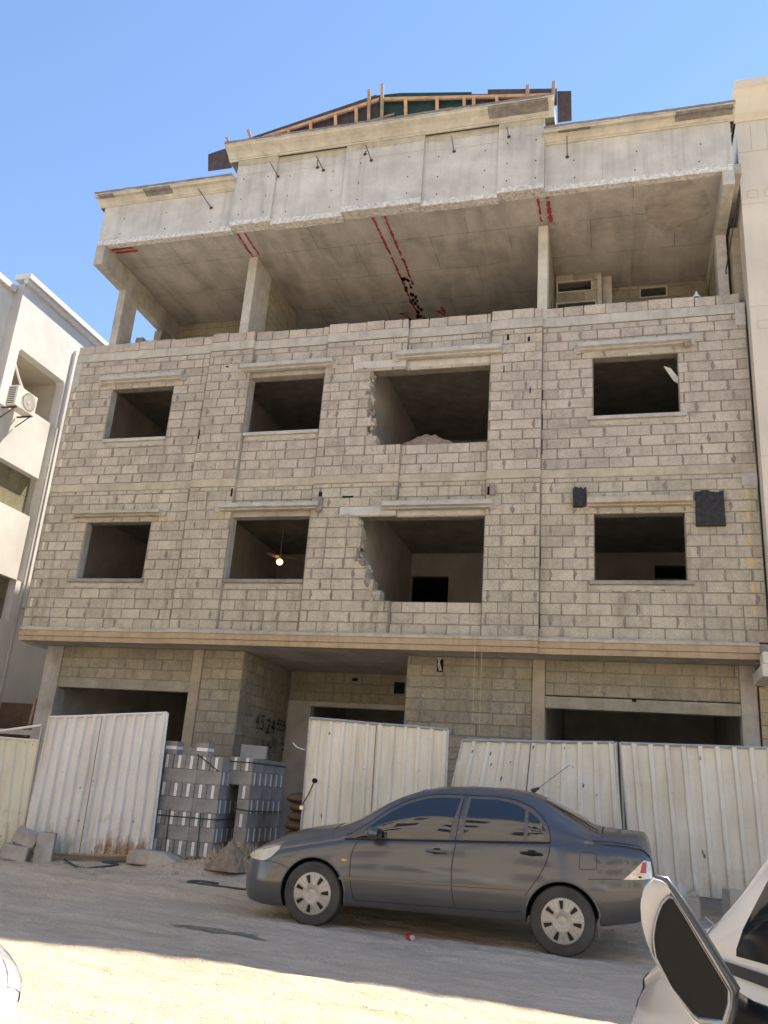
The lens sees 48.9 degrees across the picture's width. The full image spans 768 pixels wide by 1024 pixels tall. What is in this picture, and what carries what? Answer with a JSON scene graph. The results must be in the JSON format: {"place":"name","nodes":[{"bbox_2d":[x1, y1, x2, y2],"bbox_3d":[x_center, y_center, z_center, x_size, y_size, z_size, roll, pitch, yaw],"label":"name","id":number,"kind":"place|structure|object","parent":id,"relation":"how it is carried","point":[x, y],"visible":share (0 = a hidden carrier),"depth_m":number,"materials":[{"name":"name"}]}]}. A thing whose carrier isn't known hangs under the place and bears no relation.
{"place":"outdoors","nodes":[
{"label":"outdoors","id":0,"kind":"place"},
{"bbox_2d":[0,272,108,706],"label":"white rendered building","id":1,"kind":"structure","parent":0,"point":[46,334],"depth_m":20.79,"materials":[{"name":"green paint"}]},
{"bbox_2d":[0,365,37,427],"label":"air conditioner","id":2,"kind":"object","parent":1,"relation":"attached to","point":[21,400],"visible":1,"depth_m":20.00,"materials":[{"name":"white metal"}]},
{"bbox_2d":[223,828,229,841],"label":"concrete block","id":3,"kind":"object","parent":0,"point":[226,834],"depth_m":12.76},
{"bbox_2d":[225,814,235,827],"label":"concrete block","id":4,"kind":"object","parent":3,"relation":"on","point":[229,823],"depth_m":12.93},
{"bbox_2d":[227,800,232,813],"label":"concrete block","id":5,"kind":"object","parent":4,"relation":"on","point":[229,806],"depth_m":12.88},
{"bbox_2d":[228,786,238,799],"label":"concrete block","id":6,"kind":"object","parent":5,"relation":"on","point":[233,792],"depth_m":13.04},
{"bbox_2d":[228,770,257,785],"bbox_3d":[-2.156,4.057,12.882,0.407,0.200,0.190,-2,-19,18],"label":"concrete block","id":7,"kind":"object","parent":6,"relation":"on","point":[243,778],"depth_m":12.80,"materials":[{"name":"concrete"}]},
{"bbox_2d":[232,800,236,813],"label":"concrete block","id":8,"kind":"object","parent":4,"relation":"on","point":[234,806],"depth_m":13.06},
{"bbox_2d":[228,828,233,840],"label":"concrete block","id":9,"kind":"object","parent":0,"point":[231,834],"depth_m":12.94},
{"bbox_2d":[233,827,250,842],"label":"concrete block","id":10,"kind":"object","parent":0,"point":[238,833],"depth_m":12.52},
{"bbox_2d":[234,813,258,827],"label":"concrete block","id":11,"kind":"object","parent":10,"relation":"on","point":[242,820],"depth_m":12.60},
{"bbox_2d":[236,799,254,813],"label":"concrete block","id":12,"kind":"object","parent":11,"relation":"on","point":[245,804],"depth_m":12.65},
{"bbox_2d":[253,800,259,813],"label":"concrete block","id":13,"kind":"object","parent":11,"relation":"on","point":[256,805],"depth_m":12.86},
{"bbox_2d":[238,785,261,799],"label":"concrete block","id":14,"kind":"object","parent":13,"relation":"on","point":[249,792],"depth_m":12.73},
{"bbox_2d":[235,772,262,785],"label":"concrete block","id":15,"kind":"object","parent":14,"relation":"on","point":[259,778],"depth_m":12.99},
{"bbox_2d":[229,757,242,770],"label":"concrete block","id":16,"kind":"object","parent":15,"relation":"on","point":[235,766],"depth_m":12.88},
{"bbox_2d":[240,744,267,759],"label":"concrete block","id":17,"kind":"object","parent":16,"relation":"on","point":[253,751],"depth_m":13.14,"materials":[{"name":"concrete"}]},
{"bbox_2d":[230,761,285,766],"bbox_3d":[-1.991,3.997,13.393,0.430,0.016,1.222,-2,-19,18],"label":"packing strap","id":18,"kind":"object","parent":16,"relation":"attached to","point":[257,763],"visible":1,"depth_m":12.90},
{"bbox_2d":[241,758,264,772],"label":"concrete block","id":19,"kind":"object","parent":15,"relation":"on","point":[251,767],"depth_m":12.85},
{"bbox_2d":[255,841,265,846],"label":"concrete block","id":20,"kind":"object","parent":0,"point":[261,843],"depth_m":12.96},
{"bbox_2d":[256,828,262,841],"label":"concrete block","id":21,"kind":"object","parent":20,"relation":"on","point":[259,834],"depth_m":12.92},
{"bbox_2d":[261,828,267,840],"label":"concrete block","id":22,"kind":"object","parent":20,"relation":"on","point":[264,833],"depth_m":13.10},
{"bbox_2d":[257,814,268,827],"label":"concrete block","id":23,"kind":"object","parent":22,"relation":"on","point":[263,820],"depth_m":13.08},
{"bbox_2d":[259,800,265,813],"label":"concrete block","id":24,"kind":"object","parent":23,"relation":"on","point":[262,805],"depth_m":13.05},
{"bbox_2d":[260,786,271,799],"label":"concrete block","id":25,"kind":"object","parent":24,"relation":"on","point":[266,793],"depth_m":13.21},
{"bbox_2d":[262,773,268,786],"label":"concrete block","id":26,"kind":"object","parent":25,"relation":"on","point":[265,780],"depth_m":13.17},
{"bbox_2d":[266,773,273,786],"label":"concrete block","id":27,"kind":"object","parent":25,"relation":"on","point":[270,779],"depth_m":13.35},
{"bbox_2d":[263,760,274,773],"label":"concrete block","id":28,"kind":"object","parent":27,"relation":"on","point":[268,769],"depth_m":13.34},
{"bbox_2d":[264,800,270,813],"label":"concrete block","id":29,"kind":"object","parent":23,"relation":"on","point":[267,805],"depth_m":13.22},
{"bbox_2d":[266,827,272,840],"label":"concrete block","id":30,"kind":"object","parent":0,"point":[270,834],"depth_m":13.29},
{"bbox_2d":[272,827,278,840],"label":"concrete block","id":31,"kind":"object","parent":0,"point":[275,833],"depth_m":13.46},
{"bbox_2d":[268,814,279,826],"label":"concrete block","id":32,"kind":"object","parent":31,"relation":"on","point":[273,820],"depth_m":13.43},
{"bbox_2d":[269,800,275,813],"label":"concrete block","id":33,"kind":"object","parent":32,"relation":"on","point":[273,806],"depth_m":13.42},
{"bbox_2d":[270,787,281,800],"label":"concrete block","id":34,"kind":"object","parent":33,"relation":"on","point":[276,795],"depth_m":13.55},
{"bbox_2d":[273,774,278,787],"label":"concrete block","id":35,"kind":"object","parent":34,"relation":"on","point":[275,781],"depth_m":13.53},
{"bbox_2d":[278,775,283,787],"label":"concrete block","id":36,"kind":"object","parent":34,"relation":"on","point":[280,781],"depth_m":13.70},
{"bbox_2d":[274,761,284,774],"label":"concrete block","id":37,"kind":"object","parent":36,"relation":"on","point":[278,770],"depth_m":13.69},
{"bbox_2d":[275,801,280,813],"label":"concrete block","id":38,"kind":"object","parent":32,"relation":"on","point":[278,805],"depth_m":13.59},
{"bbox_2d":[235,808,280,812],"bbox_3d":[-1.945,4.642,13.146,0.231,0.046,1.222,-2,-19,18],"label":"packing strap","id":39,"kind":"object","parent":38,"relation":"attached to","point":[257,811],"visible":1,"depth_m":12.85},
{"bbox_2d":[0,849,722,1023],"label":"ground","id":40,"kind":"structure","parent":0,"point":[449,949],"depth_m":7.00,"materials":[{"name":"gravel"}]},
{"bbox_2d":[0,944,22,1023],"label":"parked car","id":41,"kind":"object","parent":40,"relation":"on","point":[11,980],"visible":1,"depth_m":2.62,"materials":[{"name":"white paint"}]},
{"bbox_2d":[0,843,33,861],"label":"solid block","id":42,"kind":"object","parent":40,"relation":"on","point":[13,851],"depth_m":12.25,"materials":[{"name":"grey concrete"}]},
{"bbox_2d":[11,825,37,848],"bbox_3d":[-5.284,4.811,12.489,0.340,0.200,0.240,27,-16,-4],"label":"solid block","id":43,"kind":"object","parent":42,"relation":"on","point":[24,836],"depth_m":12.38,"materials":[{"name":"grey concrete"}]},
{"bbox_2d":[0,702,35,738],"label":"shed","id":44,"kind":"structure","parent":40,"relation":"on","point":[13,715],"depth_m":19.41,"materials":[{"name":"brown metal"}]},
{"bbox_2d":[25,697,37,736],"bbox_3d":[-7.291,4.241,17.484,0.142,0.806,0.070,-7,-22,31],"label":"rusty post","id":45,"kind":"object","parent":44,"relation":"on","point":[32,712],"visible":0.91,"depth_m":17.48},
{"bbox_2d":[0,724,42,848],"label":"corrugated fence","id":46,"kind":"object","parent":40,"relation":"on","point":[19,760],"visible":0.88,"depth_m":13.30,"materials":[{"name":"metal"}]},
{"bbox_2d":[32,832,56,863],"bbox_3d":[-4.959,4.917,12.368,0.240,0.420,0.220,8,-19,-11],"label":"hollow block","id":47,"kind":"object","parent":40,"relation":"on","point":[45,847],"depth_m":12.28,"materials":[{"name":"grey concrete"}]},
{"bbox_2d":[64,859,125,867],"bbox_3d":[-3.910,4.999,12.030,1.609,0.200,0.358,-1,-19,16],"label":"water hose","id":48,"kind":"object","parent":40,"relation":"on","point":[107,862],"visible":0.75,"depth_m":12.05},
{"bbox_2d":[26,712,168,856],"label":"corrugated gate","id":49,"kind":"structure","parent":40,"relation":"on","point":[96,789],"depth_m":12.85,"materials":[{"name":"metal"}]},
{"bbox_2d":[126,849,182,864],"bbox_3d":[-3.272,4.919,12.007,0.840,0.190,0.280,-2,-19,17],"label":"kerb stone","id":50,"kind":"object","parent":40,"relation":"on","point":[142,857],"visible":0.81,"depth_m":11.90,"materials":[{"name":"grey concrete"}]},
{"bbox_2d":[153,838,162,850],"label":"concrete block","id":51,"kind":"object","parent":40,"relation":"on","point":[157,844],"depth_m":12.45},
{"bbox_2d":[154,823,164,837],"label":"concrete block","id":52,"kind":"object","parent":51,"relation":"on","point":[159,830],"depth_m":12.51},
{"bbox_2d":[157,809,166,823],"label":"concrete block","id":53,"kind":"object","parent":52,"relation":"on","point":[161,819],"depth_m":12.57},
{"bbox_2d":[157,795,168,809],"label":"concrete block","id":54,"kind":"object","parent":53,"relation":"on","point":[163,802],"depth_m":12.64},
{"bbox_2d":[159,781,170,795],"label":"concrete block","id":55,"kind":"object","parent":54,"relation":"on","point":[165,789],"depth_m":12.70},
{"bbox_2d":[161,767,172,781],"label":"concrete block","id":56,"kind":"object","parent":55,"relation":"on","point":[167,775],"depth_m":12.76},
{"bbox_2d":[163,754,174,767],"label":"concrete block","id":57,"kind":"object","parent":56,"relation":"on","point":[169,762],"depth_m":12.83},
{"bbox_2d":[152,752,166,849],"bbox_3d":[-3.300,4.428,12.918,0.016,1.418,0.620,0,-19,13],"label":"packing strap","id":58,"kind":"object","parent":57,"relation":"attached to","point":[160,794],"visible":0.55,"depth_m":12.67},
{"bbox_2d":[165,741,183,754],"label":"concrete block","id":59,"kind":"object","parent":57,"relation":"on","point":[174,747],"depth_m":12.90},
{"bbox_2d":[161,839,174,852],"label":"concrete block","id":60,"kind":"object","parent":40,"relation":"on","point":[170,843],"depth_m":12.41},
{"bbox_2d":[163,824,190,840],"bbox_3d":[-3.047,4.753,12.540,0.407,0.200,0.190,0,-19,13],"label":"concrete block","id":61,"kind":"object","parent":60,"relation":"on","point":[177,832],"depth_m":12.45,"materials":[{"name":"concrete"}]},
{"bbox_2d":[165,810,178,824],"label":"concrete block","id":62,"kind":"object","parent":61,"relation":"on","point":[173,820],"depth_m":12.53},
{"bbox_2d":[165,809,169,850],"bbox_3d":[-3.197,4.707,12.468,0.036,0.621,0.017,-1,-19,16],"label":"packing strap","id":63,"kind":"object","parent":62,"relation":"attached to","point":[167,830],"visible":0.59,"depth_m":12.46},
{"bbox_2d":[167,796,192,811],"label":"concrete block","id":64,"kind":"object","parent":62,"relation":"on","point":[176,803],"depth_m":12.58,"materials":[{"name":"concrete"}]},
{"bbox_2d":[169,782,182,796],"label":"concrete block","id":65,"kind":"object","parent":64,"relation":"on","point":[175,788],"depth_m":12.66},
{"bbox_2d":[171,768,196,782],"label":"concrete block","id":66,"kind":"object","parent":65,"relation":"on","point":[184,775],"depth_m":12.71,"materials":[{"name":"concrete"}]},
{"bbox_2d":[173,754,186,768],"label":"concrete block","id":67,"kind":"object","parent":66,"relation":"on","point":[179,761],"depth_m":12.78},
{"bbox_2d":[185,755,198,769],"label":"concrete block","id":68,"kind":"object","parent":66,"relation":"on","point":[192,762],"depth_m":12.74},
{"bbox_2d":[185,747,195,755],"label":"concrete block","id":69,"kind":"object","parent":68,"relation":"on","point":[190,751],"depth_m":12.94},
{"bbox_2d":[181,783,194,797],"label":"concrete block","id":70,"kind":"object","parent":64,"relation":"on","point":[188,789],"depth_m":12.62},
{"bbox_2d":[177,811,191,825],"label":"concrete block","id":71,"kind":"object","parent":61,"relation":"on","point":[183,822],"depth_m":12.49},
{"bbox_2d":[173,840,187,854],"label":"concrete block","id":72,"kind":"object","parent":40,"relation":"on","point":[180,847],"depth_m":12.36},
{"bbox_2d":[186,841,199,856],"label":"concrete block","id":73,"kind":"object","parent":40,"relation":"on","point":[191,850],"depth_m":12.32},
{"bbox_2d":[188,826,218,842],"bbox_3d":[-2.658,4.753,12.451,0.407,0.200,0.190,0,-19,12],"label":"concrete block","id":74,"kind":"object","parent":73,"relation":"on","point":[209,835],"depth_m":12.37,"materials":[{"name":"concrete"}]},
{"bbox_2d":[202,813,225,827],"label":"concrete block","id":75,"kind":"object","parent":74,"relation":"on","point":[213,823],"depth_m":12.42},
{"bbox_2d":[157,814,234,819],"bbox_3d":[-2.894,4.703,13.051,1.229,0.016,1.285,-1,-19,16],"label":"packing strap","id":76,"kind":"object","parent":75,"relation":"attached to","point":[194,817],"visible":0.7,"depth_m":12.49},
{"bbox_2d":[221,800,227,813],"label":"concrete block","id":77,"kind":"object","parent":75,"relation":"on","point":[224,806],"depth_m":12.70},
{"bbox_2d":[218,828,224,842],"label":"concrete block","id":78,"kind":"object","parent":73,"relation":"on","point":[221,835],"depth_m":12.58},
{"bbox_2d":[190,812,203,826],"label":"concrete block","id":79,"kind":"object","parent":78,"relation":"on","point":[194,822],"depth_m":12.45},
{"bbox_2d":[196,813,200,856],"bbox_3d":[-2.710,4.716,12.354,0.036,0.601,0.017,-1,-19,16],"label":"packing strap","id":80,"kind":"object","parent":79,"relation":"attached to","point":[198,835],"visible":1,"depth_m":12.34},
{"bbox_2d":[192,798,222,813],"bbox_3d":[-2.629,4.374,12.578,0.407,0.200,0.190,0,-19,13],"label":"concrete block","id":81,"kind":"object","parent":79,"relation":"on","point":[202,805],"depth_m":12.49,"materials":[{"name":"concrete"}]},
{"bbox_2d":[194,784,207,798],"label":"concrete block","id":82,"kind":"object","parent":81,"relation":"on","point":[200,790],"depth_m":12.57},
{"bbox_2d":[195,770,226,785],"bbox_3d":[-2.601,3.996,12.705,0.407,0.200,0.190,0,-19,13],"label":"concrete block","id":83,"kind":"object","parent":82,"relation":"on","point":[207,777],"depth_m":12.62,"materials":[{"name":"concrete"}]},
{"bbox_2d":[198,756,210,770],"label":"concrete block","id":84,"kind":"object","parent":83,"relation":"on","point":[203,764],"depth_m":12.70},
{"bbox_2d":[196,743,214,756],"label":"concrete block","id":85,"kind":"object","parent":84,"relation":"on","point":[204,749],"depth_m":12.76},
{"bbox_2d":[210,757,231,771],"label":"concrete block","id":86,"kind":"object","parent":83,"relation":"on","point":[220,764],"depth_m":12.67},
{"bbox_2d":[206,785,229,799],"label":"concrete block","id":87,"kind":"object","parent":81,"relation":"on","point":[217,792],"depth_m":12.55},
{"bbox_2d":[225,772,229,785],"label":"concrete block","id":88,"kind":"object","parent":87,"relation":"on","point":[227,779],"depth_m":12.81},
{"bbox_2d":[199,842,222,857],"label":"concrete block","id":89,"kind":"object","parent":40,"relation":"on","point":[205,848],"depth_m":12.29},
{"bbox_2d":[172,836,258,874],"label":"dry grass","id":90,"kind":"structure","parent":40,"relation":"on","point":[239,845],"depth_m":11.64,"materials":[{"name":"plant"}]},
{"bbox_2d":[187,880,245,889],"bbox_3d":[-2.007,4.710,10.637,1.179,0.036,0.254,-6,-21,28],"label":"water hose","id":91,"kind":"object","parent":40,"relation":"on","point":[199,883],"visible":0.85,"depth_m":10.66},
{"bbox_2d":[170,924,263,939],"bbox_3d":[-1.583,3.923,7.908,1.100,0.035,0.309,-1,-19,16],"label":"damp stain","id":92,"kind":"object","parent":40,"relation":"on","point":[215,930],"visible":0.99,"depth_m":7.96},
{"bbox_2d":[204,839,247,872],"bbox_3d":[-2.075,4.669,11.520,0.670,0.398,0.559,-1,-19,16],"label":"rock","id":93,"kind":"object","parent":40,"relation":"on","point":[225,862],"visible":0.94,"depth_m":11.35,"materials":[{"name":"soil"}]},
{"bbox_2d":[237,842,254,855],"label":"concrete block","id":94,"kind":"object","parent":40,"relation":"on","point":[250,844],"depth_m":12.61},
{"bbox_2d":[250,828,256,841],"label":"concrete block","id":95,"kind":"object","parent":94,"relation":"on","point":[253,834],"depth_m":12.73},
{"bbox_2d":[293,717,448,829],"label":"corrugated gate","id":96,"kind":"structure","parent":40,"relation":"on","point":[354,770],"depth_m":11.82,"materials":[{"name":"metal"}]},
{"bbox_2d":[18,93,767,837],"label":"unfinished building","id":97,"kind":"structure","parent":40,"relation":"on","point":[506,303],"depth_m":16.66,"materials":[{"name":"concrete"}]},
{"bbox_2d":[267,527,286,564],"bbox_3d":[-2.233,0.751,18.810,0.647,0.880,0.705,-1,-19,16],"label":"ceiling fan","id":98,"kind":"object","parent":97,"relation":"hanging from","point":[279,561],"visible":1,"depth_m":18.69,"materials":[{"name":"gold metal"}]},
{"bbox_2d":[208,81,571,170],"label":"formwork gable","id":99,"kind":"structure","parent":97,"relation":"on","point":[375,107],"depth_m":17.26,"materials":[{"name":"brown wood"}]},
{"bbox_2d":[402,434,452,444],"bbox_3d":[0.919,-1.316,16.403,1.587,0.412,0.576,-1,-19,16],"label":"rubble heap","id":100,"kind":"object","parent":97,"relation":"on","point":[428,439],"visible":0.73,"depth_m":16.27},
{"bbox_2d":[556,279,592,293],"bbox_3d":[4.123,-4.880,18.297,0.760,0.290,0.040,-1,-19,16],"label":"window frame","id":101,"kind":"structure","parent":97,"relation":"in","point":[585,280],"depth_m":18.29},
{"bbox_2d":[556,300,595,307],"bbox_3d":[4.106,-4.204,18.061,0.850,0.660,0.040,-1,-19,16],"label":"window frame","id":102,"kind":"structure","parent":97,"relation":"in","point":[588,301],"depth_m":18.15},
{"bbox_2d":[639,285,667,298],"bbox_3d":[5.889,-4.803,18.478,0.580,0.270,0.040,-1,-19,16],"label":"window frame","id":103,"kind":"structure","parent":97,"relation":"in","point":[665,286],"depth_m":18.47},
{"bbox_2d":[664,366,677,383],"bbox_3d":[5.207,-2.488,15.334,0.240,0.360,0.030,-1,-19,16],"label":"torn bag","id":104,"kind":"object","parent":97,"relation":"hanging from","point":[673,375],"visible":1,"depth_m":15.31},
{"bbox_2d":[406,933,414,940],"bbox_3d":[0.262,4.202,8.354,0.066,0.066,0.115,10,-19,-17],"label":"drink can","id":105,"kind":"object","parent":40,"relation":"on","point":[410,936],"visible":0.95,"depth_m":8.31,"materials":[{"name":"red metal"}]},
{"bbox_2d":[246,765,654,957],"bbox_3d":[0.704,3.688,9.458,4.416,1.811,1.970,-1,-19,16],"label":"parked car","id":106,"kind":"object","parent":40,"relation":"on","point":[565,878],"visible":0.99,"depth_m":8.63,"materials":[{"name":"grey paint"}]},
{"bbox_2d":[451,739,621,828],"bbox_3d":[1.876,3.915,11.116,2.504,1.867,0.082,-1,-19,16],"label":"corrugated fence","id":107,"kind":"object","parent":40,"relation":"on","point":[585,782],"visible":0.45,"depth_m":11.20,"materials":[{"name":"metal"}]},
{"bbox_2d":[615,742,624,828],"bbox_3d":[3.046,3.969,10.841,0.136,1.971,0.036,-1,-19,16],"label":"steel post","id":108,"kind":"object","parent":40,"relation":"on","point":[622,802],"visible":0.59,"depth_m":10.98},
{"bbox_2d":[684,897,700,919],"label":"solid block","id":109,"kind":"object","parent":40,"relation":"on","point":[693,903],"depth_m":10.10,"materials":[{"name":"grey concrete"}]},
{"bbox_2d":[678,888,698,897],"bbox_3d":[3.605,4.646,10.241,0.409,0.152,0.198,2,-19,8],"label":"crumpled sheet","id":110,"kind":"object","parent":109,"relation":"on","point":[693,893],"visible":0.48,"depth_m":10.23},
{"bbox_2d":[620,742,767,898],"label":"corrugated fence","id":111,"kind":"object","parent":40,"relation":"on","point":[697,814],"visible":0.85,"depth_m":10.57,"materials":[{"name":"metal"}]},
{"bbox_2d":[632,857,767,1023],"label":"parked car","id":112,"kind":"object","parent":40,"relation":"on","point":[716,972],"visible":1,"depth_m":1.46,"materials":[{"name":"white paint"}]},
{"bbox_2d":[722,888,741,915],"bbox_3d":[4.079,4.642,9.887,0.150,0.420,0.200,6,-19,-3],"label":"upright block","id":113,"kind":"object","parent":40,"relation":"on","point":[730,897],"depth_m":9.86,"materials":[{"name":"grey concrete"}]},
{"bbox_2d":[731,76,767,746],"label":"cream rendered building","id":114,"kind":"structure","parent":40,"relation":"on","point":[749,137],"depth_m":15.24,"materials":[{"name":"paint"}]},
{"bbox_2d":[0,0,767,342],"label":"sky","id":115,"kind":"structure","parent":0,"point":[96,95],"materials":[{"name":"blue"}]},
{"bbox_3d":[-1.187,5.022,12.769,0.680,0.174,0.572,-1,-19,16],"label":"brown sack","id":116,"kind":"object","parent":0,"visible":0},
{"bbox_2d":[285,829,297,834],"bbox_3d":[-1.159,4.899,12.805,0.680,0.174,0.572,-1,-19,16],"label":"brown sack","id":117,"kind":"object","parent":116,"relation":"on","point":[290,831],"visible":0.13,"depth_m":12.70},
{"bbox_2d":[284,820,299,829],"bbox_3d":[-1.178,4.776,12.854,0.680,0.174,0.572,-1,-19,16],"label":"brown sack","id":118,"kind":"object","parent":117,"relation":"on","point":[292,824],"visible":0.28,"depth_m":12.68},
{"bbox_2d":[288,811,300,820],"bbox_3d":[-1.130,4.653,12.884,0.680,0.174,0.572,-1,-19,16],"label":"brown sack","id":119,"kind":"object","parent":118,"relation":"on","point":[294,815],"visible":0.26,"depth_m":12.72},
{"bbox_2d":[289,802,301,811],"bbox_3d":[-1.105,4.529,12.921,0.680,0.174,0.572,-1,-19,16],"label":"brown sack","id":120,"kind":"object","parent":119,"relation":"on","point":[295,806],"visible":0.26,"depth_m":12.78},
{"bbox_2d":[286,793,302,802],"bbox_3d":[-1.161,4.408,12.981,0.680,0.174,0.572,-1,-19,16],"label":"brown sack","id":121,"kind":"object","parent":120,"relation":"on","point":[294,797],"visible":0.32,"depth_m":12.82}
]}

